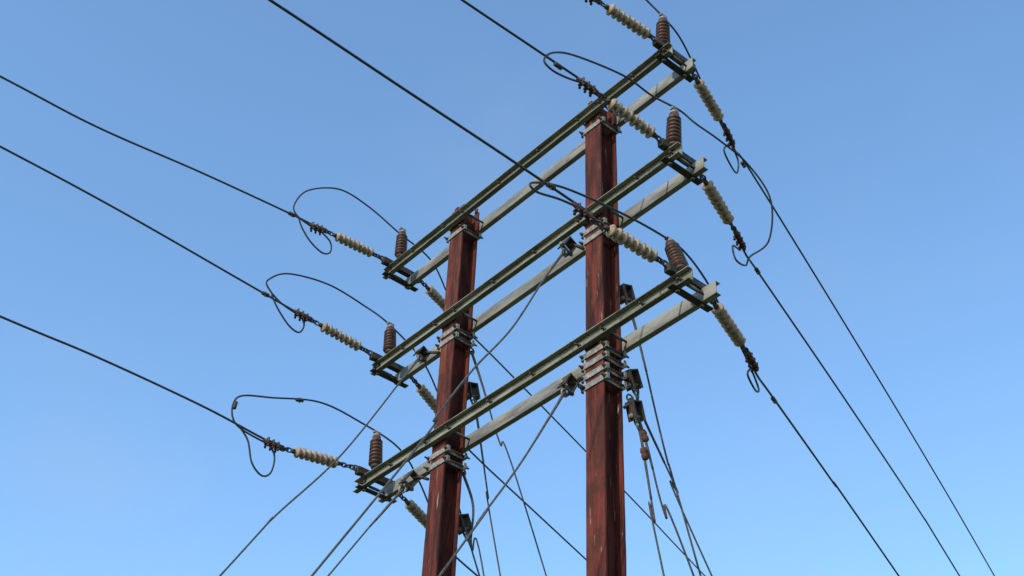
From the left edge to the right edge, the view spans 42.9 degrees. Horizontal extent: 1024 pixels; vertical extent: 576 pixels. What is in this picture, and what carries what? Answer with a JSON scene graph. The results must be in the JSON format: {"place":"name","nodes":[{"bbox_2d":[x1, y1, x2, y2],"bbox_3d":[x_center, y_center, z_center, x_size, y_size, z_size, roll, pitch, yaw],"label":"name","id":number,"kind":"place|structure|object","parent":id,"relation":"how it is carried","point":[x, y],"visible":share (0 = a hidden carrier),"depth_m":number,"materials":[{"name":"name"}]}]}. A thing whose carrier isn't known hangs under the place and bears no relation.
{"place":"outdoors","nodes":[
{"label":"outdoors","id":0,"kind":"place"},
{"bbox_2d":[0,145,293,310],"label":"overhead power line","id":1,"kind":"object","parent":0,"point":[126,214],"visible":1,"depth_m":11.31,"materials":[{"name":"metal"}]},
{"bbox_2d":[261,291,269,297],"bbox_3d":[-2.250,0.057,11.902,0.080,0.060,0.038,29,-46,-29],"label":"wire connector","id":2,"kind":"object","parent":1,"relation":"attached to","point":[265,294],"visible":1,"depth_m":11.89,"materials":[{"name":"metal"}]},
{"bbox_2d":[271,294,304,332],"bbox_3d":[-2.063,0.246,11.959,0.395,0.279,0.017,29,-46,-29],"label":"jumper wire","id":3,"kind":"object","parent":1,"relation":"attached to","point":[284,319],"visible":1,"depth_m":11.92,"materials":[{"name":"black metal"}]},
{"bbox_2d":[294,308,313,322],"bbox_3d":[-1.931,0.266,12.086,0.225,0.108,0.065,29,-46,-29],"label":"dead end clamp","id":4,"kind":"object","parent":1,"relation":"attached to","point":[304,316],"visible":1,"depth_m":12.06,"materials":[{"name":"metal"}]},
{"bbox_2d":[0,75,311,223],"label":"overhead power line","id":5,"kind":"object","parent":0,"point":[117,136],"visible":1,"depth_m":11.75,"materials":[{"name":"metal"}]},
{"bbox_2d":[288,211,295,217],"bbox_3d":[-2.131,-0.712,12.615,0.080,0.060,0.038,29,-46,-29],"label":"wire connector","id":6,"kind":"object","parent":5,"relation":"attached to","point":[291,214],"visible":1,"depth_m":12.60,"materials":[{"name":"metal"}]},
{"bbox_2d":[298,218,331,254],"bbox_3d":[-1.924,-0.499,12.674,0.431,0.293,0.017,29,-46,-29],"label":"jumper wire","id":7,"kind":"object","parent":5,"relation":"attached to","point":[307,237],"visible":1,"depth_m":12.63,"materials":[{"name":"black metal"}]},
{"bbox_2d":[309,222,327,235],"bbox_3d":[-1.895,-0.576,12.764,0.226,0.118,0.065,29,-46,-29],"label":"dead end clamp","id":8,"kind":"object","parent":5,"relation":"attached to","point":[321,228],"visible":1,"depth_m":12.74,"materials":[{"name":"metal"}]},
{"bbox_2d":[293,187,445,290],"bbox_3d":[-1.241,-0.420,13.424,0.253,0.698,2.389,-28,-48,32],"label":"jumper wire","id":9,"kind":"object","parent":5,"relation":"attached to","point":[373,210],"visible":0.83,"depth_m":13.33,"materials":[{"name":"black metal"}]},
{"bbox_2d":[268,0,584,208],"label":"overhead power line","id":10,"kind":"object","parent":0,"point":[409,92],"visible":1,"depth_m":8.34,"materials":[{"name":"metal"}]},
{"bbox_2d":[545,182,555,190],"bbox_3d":[0.264,-0.694,8.893,0.080,0.060,0.038,29,-46,-29],"label":"wire connector","id":11,"kind":"object","parent":10,"relation":"attached to","point":[550,186],"visible":1,"depth_m":8.88,"materials":[{"name":"metal"}]},
{"bbox_2d":[572,202,597,224],"bbox_3d":[0.506,-0.508,9.009,0.246,0.123,0.065,29,-46,-29],"label":"dead end clamp","id":12,"kind":"object","parent":10,"relation":"attached to","point":[587,215],"visible":1,"depth_m":8.99,"materials":[{"name":"metal"}]},
{"bbox_2d":[0,0,1023,575],"label":"sky","id":13,"kind":"structure","parent":0,"point":[886,137],"materials":[{"name":"blue"}]},
{"bbox_2d":[461,0,579,77],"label":"overhead power line","id":14,"kind":"object","parent":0,"point":[513,34],"visible":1,"depth_m":9.49,"materials":[{"name":"metal"}]},
{"bbox_2d":[553,62,562,69],"bbox_3d":[0.344,-1.653,9.708,0.080,0.060,0.038,29,-46,-29],"label":"wire connector","id":15,"kind":"object","parent":14,"relation":"attached to","point":[557,65],"visible":1,"depth_m":9.69,"materials":[{"name":"metal"}]},
{"bbox_2d":[576,77,600,96],"bbox_3d":[0.581,-1.513,9.854,0.245,0.111,0.065,29,-46,-29],"label":"dead end clamp","id":16,"kind":"object","parent":14,"relation":"attached to","point":[589,87],"visible":1,"depth_m":9.83,"materials":[{"name":"metal"}]},
{"bbox_2d":[469,450,585,559],"bbox_3d":[10.734,14.607,28.980,0.131,0.245,47.071,-18,-43,23],"label":"overhead power line","id":17,"kind":"object","parent":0,"point":[519,497],"visible":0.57,"depth_m":14.21,"materials":[{"name":"metal"}]},
{"bbox_2d":[265,273,436,391],"bbox_3d":[-1.334,0.502,12.601,0.279,0.701,2.489,-28,-48,32],"label":"jumper wire","id":18,"kind":"object","parent":17,"relation":"attached to","point":[365,306],"visible":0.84,"depth_m":12.50,"materials":[{"name":"black metal"}]},
{"bbox_2d":[474,338,704,575],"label":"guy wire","id":19,"kind":"object","parent":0,"point":[529,393],"visible":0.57,"depth_m":15.81,"materials":[{"name":"metal"}]},
{"bbox_2d":[742,250,959,575],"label":"overhead power line","id":20,"kind":"object","parent":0,"point":[792,322],"visible":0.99,"depth_m":13.14,"materials":[{"name":"metal"}]},
{"bbox_2d":[543,51,772,265],"bbox_3d":[1.274,-1.133,10.364,0.353,0.963,2.777,-28,-48,32],"label":"jumper wire","id":21,"kind":"object","parent":20,"relation":"attached to","point":[655,97],"visible":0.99,"depth_m":10.55,"materials":[{"name":"black metal"}]},
{"bbox_2d":[733,228,745,250],"bbox_3d":[1.903,-0.401,10.915,0.068,0.135,0.246,-18,-43,23],"label":"dead end clamp","id":22,"kind":"object","parent":20,"relation":"attached to","point":[740,242],"visible":1,"depth_m":10.90,"materials":[{"name":"metal"}]},
{"bbox_2d":[754,267,760,274],"bbox_3d":[2.134,-0.147,11.335,0.038,0.060,0.080,-18,-43,23],"label":"wire connector","id":23,"kind":"object","parent":20,"relation":"attached to","point":[757,271],"visible":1,"depth_m":11.31,"materials":[{"name":"metal"}]},
{"bbox_3d":[-16.167,-11.692,-0.321,44.000,0.325,0.019,29,-46,-29],"label":"overhead power line","id":24,"kind":"object","parent":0,"visible":0},
{"bbox_2d":[585,0,599,4],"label":"dead end clamp","id":25,"kind":"object","parent":24,"relation":"attached to","point":[591,1],"visible":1,"depth_m":10.55,"materials":[{"name":"metal"}]},
{"bbox_3d":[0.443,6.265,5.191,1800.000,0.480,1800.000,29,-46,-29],"label":"ground","id":26,"kind":"structure","parent":0,"visible":0},
{"bbox_2d":[422,204,482,575],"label":"steel utility pole","id":27,"kind":"object","parent":26,"relation":"on","point":[446,468],"visible":0.95,"depth_m":11.27,"materials":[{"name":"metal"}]},
{"bbox_2d":[219,355,420,575],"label":"guy wire","id":28,"kind":"object","parent":27,"relation":"attached to","point":[319,476],"visible":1,"depth_m":9.97,"materials":[{"name":"grey metal"}]},
{"bbox_2d":[398,470,428,491],"bbox_3d":[-0.819,1.619,10.862,0.252,0.209,0.141,6,-39,-5],"label":"guy bracket","id":29,"kind":"object","parent":27,"relation":"attached to","point":[414,476],"visible":1,"depth_m":10.84,"materials":[{"name":"grey metal"}]},
{"bbox_2d":[327,485,406,575],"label":"guy wire","id":30,"kind":"object","parent":29,"relation":"attached to","point":[401,491],"visible":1,"depth_m":10.55,"materials":[{"name":"grey metal"}]},
{"bbox_2d":[413,345,439,363],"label":"guy bracket","id":31,"kind":"object","parent":27,"relation":"attached to","point":[423,352],"visible":1,"depth_m":11.66,"materials":[{"name":"grey metal"}]},
{"bbox_2d":[458,513,472,537],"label":"guy bracket","id":32,"kind":"object","parent":27,"relation":"attached to","point":[462,529],"visible":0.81,"depth_m":10.68,"materials":[{"name":"metal"}]},
{"bbox_2d":[460,510,479,575],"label":"guy wire","id":33,"kind":"object","parent":32,"relation":"attached to","point":[469,539],"visible":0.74,"depth_m":10.62,"materials":[{"name":"metal"}]},
{"bbox_2d":[462,470,484,575],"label":"guy wire","id":34,"kind":"object","parent":27,"relation":"attached to","point":[469,490],"visible":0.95,"depth_m":10.76,"materials":[{"name":"metal"}]},
{"bbox_2d":[467,381,480,403],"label":"guy bracket","id":35,"kind":"object","parent":27,"relation":"attached to","point":[473,390],"visible":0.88,"depth_m":11.50,"materials":[{"name":"metal"}]},
{"bbox_2d":[471,399,500,575],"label":"guy wire","id":36,"kind":"object","parent":35,"relation":"attached to","point":[481,449],"visible":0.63,"depth_m":11.01,"materials":[{"name":"metal"}]},
{"bbox_2d":[470,348,546,575],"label":"guy wire","id":37,"kind":"object","parent":27,"relation":"attached to","point":[472,353],"visible":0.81,"depth_m":11.33,"materials":[{"name":"metal"}]},
{"bbox_2d":[578,100,629,575],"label":"steel utility pole","id":38,"kind":"object","parent":26,"relation":"on","point":[603,367],"visible":0.91,"depth_m":9.64,"materials":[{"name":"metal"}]},
{"bbox_2d":[310,248,565,575],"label":"guy wire","id":39,"kind":"object","parent":38,"relation":"attached to","point":[434,420],"visible":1,"depth_m":8.46,"materials":[{"name":"grey metal"}]},
{"bbox_2d":[438,388,566,575],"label":"guy wire","id":40,"kind":"object","parent":38,"relation":"attached to","point":[507,481],"visible":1,"depth_m":8.63,"materials":[{"name":"grey metal"}]},
{"bbox_2d":[353,266,692,493],"bbox_3d":[-0.075,0.842,10.456,0.060,0.118,4.110,29,-46,-29],"label":"steel crossarm","id":41,"kind":"object","parent":38,"relation":"attached to","point":[644,302],"visible":1,"depth_m":10.22,"materials":[{"name":"grey metal"}]},
{"bbox_2d":[368,430,382,468],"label":"post insulator","id":42,"kind":"object","parent":41,"relation":"on","point":[376,452],"visible":0.96,"depth_m":11.70,"materials":[{"name":"ceramic"}]},
{"bbox_2d":[355,466,396,503],"bbox_3d":[-1.210,1.779,11.704,0.470,0.213,0.060,29,-46,-29],"label":"crossarm end bracket","id":43,"kind":"object","parent":41,"relation":"attached to","point":[361,471],"visible":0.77,"depth_m":11.65,"materials":[{"name":"grey metal"}]},
{"bbox_2d":[664,236,688,270],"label":"post insulator","id":44,"kind":"object","parent":41,"relation":"on","point":[675,255],"visible":0.94,"depth_m":9.43,"materials":[{"name":"ceramic"}]},
{"bbox_2d":[529,181,759,392],"bbox_3d":[1.121,-0.084,9.515,0.244,0.579,2.818,-27,-47,32],"label":"jumper wire","id":45,"kind":"object","parent":44,"relation":"attached to","point":[631,218],"visible":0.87,"depth_m":9.33,"materials":[{"name":"black metal"}]},
{"bbox_2d":[664,262,713,312],"bbox_3d":[1.279,0.009,9.378,0.470,0.213,0.060,29,-46,-29],"label":"crossarm end bracket","id":46,"kind":"object","parent":41,"relation":"attached to","point":[670,270],"visible":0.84,"depth_m":9.32,"materials":[{"name":"grey metal"}]},
{"bbox_2d":[596,220,667,267],"bbox_3d":[0.849,-0.311,9.192,0.699,0.123,0.104,27,-45,-27],"label":"strain insulator","id":47,"kind":"object","parent":46,"relation":"attached to","point":[636,246],"visible":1,"depth_m":9.16,"materials":[{"name":"ceramic"}]},
{"bbox_2d":[370,141,682,375],"bbox_3d":[-0.023,-0.145,11.238,0.060,0.118,4.040,29,-46,-29],"label":"steel crossarm","id":48,"kind":"object","parent":38,"relation":"attached to","point":[635,180],"visible":0.98,"depth_m":11.09,"materials":[{"name":"grey metal"}]},
{"bbox_2d":[383,322,395,356],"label":"post insulator","id":49,"kind":"object","parent":48,"relation":"on","point":[389,343],"visible":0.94,"depth_m":12.46,"materials":[{"name":"ceramic"}]},
{"bbox_2d":[369,352,410,387],"bbox_3d":[-1.168,0.799,12.495,0.470,0.213,0.060,29,-46,-29],"label":"crossarm end bracket","id":50,"kind":"object","parent":48,"relation":"attached to","point":[394,366],"visible":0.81,"depth_m":12.45,"materials":[{"name":"grey metal"}]},
{"bbox_2d":[666,106,681,150],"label":"post insulator","id":51,"kind":"object","parent":48,"relation":"on","point":[673,131],"visible":0.98,"depth_m":10.19,"materials":[{"name":"ceramic"}]},
{"bbox_2d":[657,138,702,185],"bbox_3d":[1.321,-0.971,10.169,0.470,0.213,0.060,29,-46,-29],"label":"crossarm end bracket","id":52,"kind":"object","parent":48,"relation":"attached to","point":[663,144],"visible":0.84,"depth_m":10.12,"materials":[{"name":"grey metal"}]},
{"bbox_2d":[382,42,672,279],"bbox_3d":[0.007,-1.064,11.994,0.060,0.118,4.010,29,-46,-29],"label":"steel crossarm","id":53,"kind":"object","parent":38,"relation":"attached to","point":[589,112],"visible":0.98,"depth_m":11.84,"materials":[{"name":"grey metal"}]},
{"bbox_2d":[381,256,420,291],"bbox_3d":[-1.128,-0.126,13.242,0.470,0.213,0.060,29,-46,-29],"label":"crossarm end bracket","id":54,"kind":"object","parent":53,"relation":"attached to","point":[403,270],"visible":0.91,"depth_m":13.21,"materials":[{"name":"grey metal"}]},
{"bbox_2d":[394,227,407,261],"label":"post insulator","id":55,"kind":"object","parent":53,"relation":"on","point":[401,243],"visible":0.96,"depth_m":13.21,"materials":[{"name":"ceramic"}]},
{"bbox_2d":[652,37,695,82],"bbox_3d":[1.361,-1.897,10.915,0.470,0.213,0.060,29,-46,-29],"label":"crossarm end bracket","id":56,"kind":"object","parent":53,"relation":"attached to","point":[658,43],"visible":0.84,"depth_m":10.87,"materials":[{"name":"grey metal"}]},
{"bbox_2d":[369,283,703,493],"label":"crossarm through bolts","id":57,"kind":"object","parent":38,"relation":"attached to","point":[689,285],"visible":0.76,"depth_m":9.83,"materials":[{"name":"grey metal"}]},
{"bbox_2d":[283,446,357,471],"bbox_3d":[-1.669,1.497,11.428,0.798,0.177,0.104,29,-46,-29],"label":"strain insulator","id":58,"kind":"object","parent":57,"relation":"attached to","point":[314,456],"visible":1,"depth_m":11.37,"materials":[{"name":"ceramic"}]},
{"bbox_2d":[263,437,285,452],"bbox_3d":[-2.032,1.348,11.154,0.225,0.108,0.065,29,-46,-29],"label":"dead end clamp","id":59,"kind":"object","parent":58,"relation":"attached to","point":[277,446],"visible":1,"depth_m":11.13,"materials":[{"name":"metal"}]},
{"bbox_2d":[0,315,263,439],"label":"overhead power line","id":60,"kind":"object","parent":59,"relation":"attached to","point":[124,369],"visible":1,"depth_m":10.53,"materials":[{"name":"metal"}]},
{"bbox_2d":[240,426,274,476],"bbox_3d":[-2.160,1.391,10.983,0.390,0.375,0.017,29,-46,-29],"label":"jumper wire","id":61,"kind":"object","parent":59,"relation":"attached to","point":[249,449],"visible":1,"depth_m":10.98,"materials":[{"name":"black metal"}]},
{"bbox_2d":[398,494,426,528],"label":"strain insulator","id":62,"kind":"object","parent":57,"relation":"attached to","point":[415,510],"visible":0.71,"depth_m":11.98,"materials":[{"name":"ceramic"}]},
{"bbox_2d":[709,299,748,351],"bbox_3d":[1.623,0.264,9.824,0.104,0.106,0.813,-18,-43,23],"label":"strain insulator","id":63,"kind":"object","parent":57,"relation":"attached to","point":[728,324],"visible":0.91,"depth_m":9.80,"materials":[{"name":"ceramic"}]},
{"bbox_2d":[754,370,899,575],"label":"overhead power line","id":64,"kind":"object","parent":63,"relation":"attached to","point":[813,454],"visible":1,"depth_m":11.45,"materials":[{"name":"metal"}]},
{"bbox_2d":[745,349,758,372],"bbox_3d":[1.861,0.569,10.132,0.068,0.128,0.246,-18,-43,23],"label":"dead end clamp","id":65,"kind":"object","parent":64,"relation":"attached to","point":[752,362],"visible":1,"depth_m":10.11,"materials":[{"name":"metal"}]},
{"bbox_2d":[770,397,777,403],"bbox_3d":[2.124,0.908,10.572,0.038,0.060,0.080,-18,-43,23],"label":"wire connector","id":66,"kind":"object","parent":64,"relation":"attached to","point":[774,401],"visible":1,"depth_m":10.55,"materials":[{"name":"metal"}]},
{"bbox_2d":[381,157,694,378],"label":"crossarm through bolts","id":67,"kind":"object","parent":38,"relation":"attached to","point":[682,160],"visible":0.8,"depth_m":10.63,"materials":[{"name":"grey metal"}]},
{"bbox_2d":[312,319,372,355],"bbox_3d":[-1.598,0.465,12.290,0.728,0.129,0.105,29,-46,-29],"label":"strain insulator","id":68,"kind":"object","parent":67,"relation":"attached to","point":[343,337],"visible":1,"depth_m":12.25,"materials":[{"name":"ceramic"}]},
{"bbox_2d":[409,376,435,412],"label":"strain insulator","id":69,"kind":"object","parent":67,"relation":"attached to","point":[425,394],"visible":0.7,"depth_m":12.79,"materials":[{"name":"ceramic"}]},
{"bbox_2d":[598,92,660,141],"bbox_3d":[0.907,-1.307,10.012,0.659,0.164,0.105,26,-45,-27],"label":"strain insulator","id":70,"kind":"object","parent":67,"relation":"attached to","point":[631,119],"visible":1,"depth_m":9.98,"materials":[{"name":"ceramic"}]},
{"bbox_2d":[699,174,736,230],"bbox_3d":[1.665,-0.714,10.613,0.105,0.118,0.813,-18,-43,23],"label":"strain insulator","id":71,"kind":"object","parent":67,"relation":"attached to","point":[715,198],"visible":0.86,"depth_m":10.58,"materials":[{"name":"ceramic"}]},
{"bbox_2d":[393,55,686,282],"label":"crossarm through bolts","id":72,"kind":"object","parent":38,"relation":"attached to","point":[677,59],"visible":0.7,"depth_m":11.43,"materials":[{"name":"grey metal"}]},
{"bbox_2d":[326,230,383,260],"bbox_3d":[-1.559,-0.423,13.007,0.728,0.122,0.105,29,-46,-29],"label":"strain insulator","id":73,"kind":"object","parent":72,"relation":"attached to","point":[354,245],"visible":1,"depth_m":12.97,"materials":[{"name":"ceramic"}]},
{"bbox_2d":[420,280,444,310],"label":"strain insulator","id":74,"kind":"object","parent":72,"relation":"attached to","point":[435,296],"visible":0.6,"depth_m":13.57,"materials":[{"name":"ceramic"}]},
{"bbox_2d":[597,0,654,41],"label":"strain insulator","id":75,"kind":"object","parent":72,"relation":"attached to","point":[637,27],"visible":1,"depth_m":10.71,"materials":[{"name":"ceramic"}]},
{"bbox_2d":[656,13,669,52],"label":"post insulator","id":76,"kind":"object","parent":72,"relation":"on","point":[662,29],"visible":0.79,"depth_m":10.99,"materials":[{"name":"ceramic"}]},
{"bbox_2d":[645,0,738,173],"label":"jumper wire","id":77,"kind":"object","parent":76,"relation":"attached to","point":[681,40],"visible":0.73,"depth_m":11.48,"materials":[{"name":"black metal"}]},
{"bbox_2d":[691,73,726,127],"bbox_3d":[1.705,-1.654,11.372,0.103,0.112,0.813,-18,-43,23],"label":"strain insulator","id":78,"kind":"object","parent":72,"relation":"attached to","point":[708,99],"visible":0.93,"depth_m":11.35,"materials":[{"name":"ceramic"}]},
{"bbox_2d":[732,147,994,575],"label":"overhead power line","id":79,"kind":"object","parent":78,"relation":"attached to","point":[779,217],"visible":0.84,"depth_m":14.60,"materials":[{"name":"metal"}]},
{"bbox_2d":[723,125,734,147],"bbox_3d":[1.944,-1.355,11.685,0.068,0.141,0.247,-18,-43,23],"label":"dead end clamp","id":80,"kind":"object","parent":79,"relation":"attached to","point":[727,134],"visible":0.98,"depth_m":11.66,"materials":[{"name":"metal"}]},
{"bbox_2d":[378,280,720,502],"bbox_3d":[0.147,0.950,10.578,0.060,0.118,4.110,29,-46,-29],"label":"steel crossarm","id":81,"kind":"object","parent":38,"relation":"attached to","point":[673,315],"visible":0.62,"depth_m":10.38,"materials":[{"name":"grey metal"}]},
{"bbox_2d":[404,57,696,289],"bbox_3d":[0.229,-0.956,12.115,0.060,0.118,4.010,29,-46,-29],"label":"steel crossarm","id":82,"kind":"object","parent":38,"relation":"attached to","point":[636,107],"visible":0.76,"depth_m":11.96,"materials":[{"name":"grey metal"}]},
{"bbox_2d":[394,157,707,384],"bbox_3d":[0.199,-0.037,11.359,0.060,0.118,4.040,29,-46,-29],"label":"steel crossarm","id":83,"kind":"object","parent":38,"relation":"attached to","point":[659,195],"visible":0.68,"depth_m":11.14,"materials":[{"name":"grey metal"}]},
{"bbox_2d":[557,373,584,397],"bbox_3d":[0.433,0.732,9.628,0.215,0.209,0.110,29,-46,-29],"label":"guy bracket","id":84,"kind":"object","parent":38,"relation":"attached to","point":[571,381],"visible":1,"depth_m":9.63,"materials":[{"name":"grey metal"}]},
{"bbox_2d":[557,236,584,257],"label":"guy bracket","id":85,"kind":"object","parent":38,"relation":"attached to","point":[570,243],"visible":1,"depth_m":10.51,"materials":[{"name":"grey metal"}]},
{"bbox_2d":[620,283,635,304],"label":"guy bracket","id":86,"kind":"object","parent":38,"relation":"attached to","point":[627,294],"visible":0.67,"depth_m":10.29,"materials":[{"name":"grey metal"}]},
{"bbox_2d":[622,369,643,394],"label":"guy bracket","id":87,"kind":"object","parent":38,"relation":"attached to","point":[634,381],"visible":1,"depth_m":9.75,"materials":[{"name":"metal"}]},
{"bbox_2d":[626,393,694,575],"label":"guy wire","id":88,"kind":"object","parent":87,"relation":"attached to","point":[645,437],"visible":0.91,"depth_m":9.34,"materials":[{"name":"metal"}]},
{"bbox_2d":[634,389,712,575],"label":"guy wire","id":89,"kind":"object","parent":87,"relation":"attached to","point":[672,484],"visible":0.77,"depth_m":9.57,"materials":[{"name":"metal"}]},
{"bbox_2d":[623,399,645,426],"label":"guy bracket","id":90,"kind":"object","parent":38,"relation":"attached to","point":[632,406],"visible":1,"depth_m":9.55,"materials":[{"name":"metal"}]},
{"bbox_2d":[636,420,664,575],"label":"guy wire","id":91,"kind":"object","parent":90,"relation":"attached to","point":[644,453],"visible":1,"depth_m":9.32,"materials":[{"name":"metal"}]},
{"bbox_2d":[627,302,701,575],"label":"guy wire","id":92,"kind":"object","parent":38,"relation":"attached to","point":[661,437],"visible":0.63,"depth_m":9.71,"materials":[{"name":"grey metal"}]},
{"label":"dead-end clamp","id":93,"kind":"object","parent":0,"visible":0},
{"bbox_2d":[457,557,477,575],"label":"overhead power line","id":94,"kind":"object","parent":93,"relation":"attached to","point":[467,567],"visible":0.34,"depth_m":12.62,"materials":[{"name":"metal"}]},
{"bbox_2d":[231,394,427,503],"bbox_3d":[-1.416,1.486,11.776,0.266,0.669,2.576,-28,-48,33],"label":"jumper wire","id":95,"kind":"object","parent":94,"relation":"attached to","point":[331,406],"visible":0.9,"depth_m":11.65,"materials":[{"name":"black metal"}]},
{"bbox_2d":[295,397,303,402],"bbox_3d":[-1.885,0.995,11.579,0.082,0.060,0.038,29,-46,-29],"label":"wire connector","id":96,"kind":"object","parent":95,"relation":"attached to","point":[299,399],"visible":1,"depth_m":11.56,"materials":[{"name":"metal"}]}
]}

